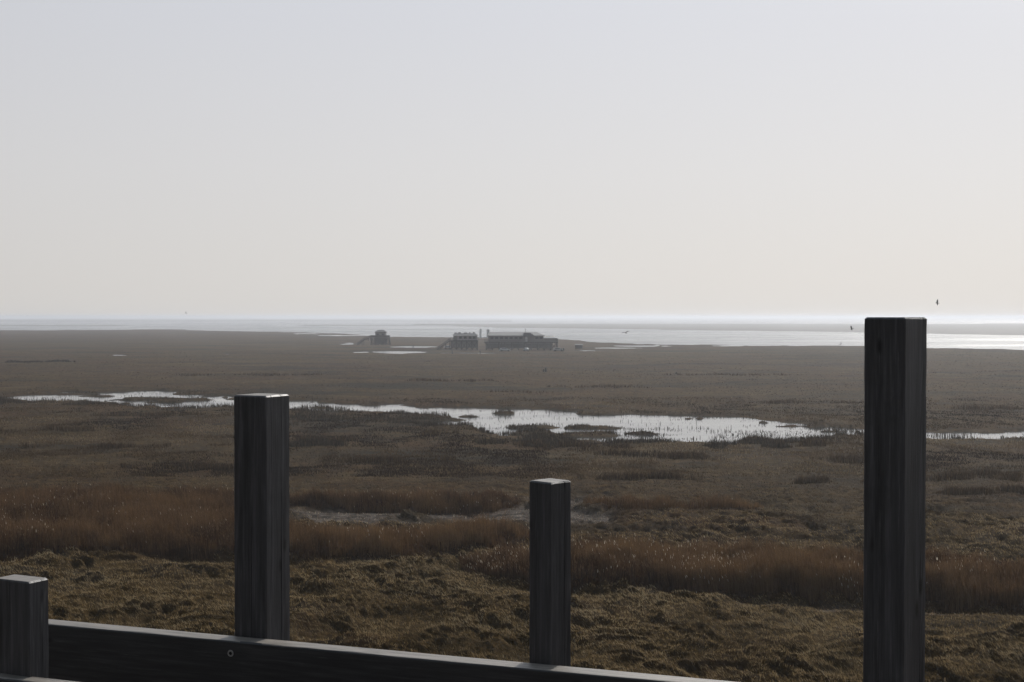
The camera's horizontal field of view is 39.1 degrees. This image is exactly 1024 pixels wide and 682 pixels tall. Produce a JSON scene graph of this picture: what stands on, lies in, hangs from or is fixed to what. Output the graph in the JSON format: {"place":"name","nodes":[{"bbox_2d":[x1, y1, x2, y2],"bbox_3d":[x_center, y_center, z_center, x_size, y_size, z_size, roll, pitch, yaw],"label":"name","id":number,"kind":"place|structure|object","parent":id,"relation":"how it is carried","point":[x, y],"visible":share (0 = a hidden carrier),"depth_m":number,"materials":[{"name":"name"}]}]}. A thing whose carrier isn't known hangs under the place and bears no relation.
{"place":"outdoors","nodes":[
{"label":"outdoors","id":0,"kind":"place"},
{"bbox_2d":[0,317,926,681],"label":"railing","id":1,"kind":"object","parent":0,"point":[36,645],"visible":1,"depth_m":3.92,"materials":[{"name":"grey wood"}]},
{"bbox_2d":[0,318,1023,681],"bbox_3d":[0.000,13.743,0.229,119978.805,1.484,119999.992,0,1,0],"label":"ground","id":2,"kind":"structure","parent":0,"point":[100,348],"depth_m":133.38,"materials":[{"name":"brown plant"}]},
{"bbox_2d":[5,359,75,362],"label":"scrub","id":3,"kind":"object","parent":2,"relation":"on","point":[28,361],"visible":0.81,"depth_m":435.94,"materials":[{"name":"brown plant"}]},
{"bbox_2d":[0,478,528,561],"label":"reed bed","id":4,"kind":"object","parent":2,"relation":"on","point":[182,517],"visible":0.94,"depth_m":86.48,"materials":[{"name":"brown plant"}]},
{"bbox_2d":[357,330,390,344],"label":"stilt hut","id":5,"kind":"object","parent":2,"relation":"on","point":[381,336],"visible":0.92,"depth_m":697.75,"materials":[{"name":"wood"}]},
{"bbox_2d":[232,485,520,514],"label":"reed bed","id":6,"kind":"object","parent":2,"relation":"on","point":[488,499],"visible":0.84,"depth_m":105.17,"materials":[{"name":"brown plant"}]},
{"bbox_2d":[437,332,478,349],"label":"stilt pavilion","id":7,"kind":"structure","parent":2,"relation":"on","point":[466,340],"depth_m":596.06,"materials":[{"name":"wood"}]},
{"bbox_2d":[0,396,1023,478],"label":"marsh grass","id":8,"kind":"structure","parent":2,"relation":"on","point":[15,454],"depth_m":151.24,"materials":[{"name":"brown plant"}]},
{"bbox_2d":[0,372,1023,495],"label":"rush stands","id":9,"kind":"object","parent":2,"relation":"on","point":[949,476],"visible":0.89,"depth_m":139.96,"materials":[{"name":"brown plant"}]},
{"bbox_2d":[0,463,1023,534],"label":"marsh grass","id":10,"kind":"structure","parent":2,"relation":"on","point":[588,488],"depth_m":116.97,"materials":[{"name":"brown plant"}]},
{"bbox_2d":[0,350,1023,398],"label":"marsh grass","id":11,"kind":"structure","parent":2,"relation":"on","point":[510,373],"depth_m":321.55,"materials":[{"name":"brown plant"}]},
{"bbox_2d":[478,329,557,350],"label":"stilt restaurant","id":12,"kind":"structure","parent":2,"relation":"on","point":[517,340],"depth_m":594.92,"materials":[{"name":"white wood"}]},
{"bbox_2d":[575,344,582,349],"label":"beach shed","id":13,"kind":"structure","parent":2,"relation":"on","point":[578,346],"depth_m":599.13,"materials":[{"name":"wood"}]},
{"bbox_2d":[290,494,989,614],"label":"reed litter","id":14,"kind":"object","parent":2,"relation":"on","point":[529,519],"visible":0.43,"depth_m":99.23,"materials":[{"name":"brown plant"}]},
{"bbox_2d":[583,490,763,509],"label":"reed bed","id":15,"kind":"object","parent":2,"relation":"on","point":[628,500],"visible":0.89,"depth_m":100.96,"materials":[{"name":"brown plant"}]},
{"bbox_2d":[458,532,1023,612],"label":"reed bed","id":16,"kind":"object","parent":2,"relation":"on","point":[755,569],"visible":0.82,"depth_m":73.16,"materials":[{"name":"brown plant"}]},
{"bbox_2d":[0,317,1023,355],"bbox_3d":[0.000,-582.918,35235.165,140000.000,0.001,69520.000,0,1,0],"label":"sea","id":17,"kind":"structure","parent":0,"point":[699,337],"depth_m":1576.47,"materials":[{"name":"grey liquid"}]},
{"bbox_2d":[0,390,1023,442],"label":"pool water","id":18,"kind":"structure","parent":0,"point":[733,425],"depth_m":193.58,"materials":[{"name":"grey liquid"}]},
{"bbox_2d":[0,385,1021,448],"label":"pool reeds","id":19,"kind":"object","parent":18,"relation":"in","point":[535,434],"visible":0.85,"depth_m":179.65,"materials":[{"name":"brown plant"}]},
{"bbox_2d":[0,0,1023,316],"label":"sky","id":20,"kind":"structure","parent":0,"point":[159,158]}
]}

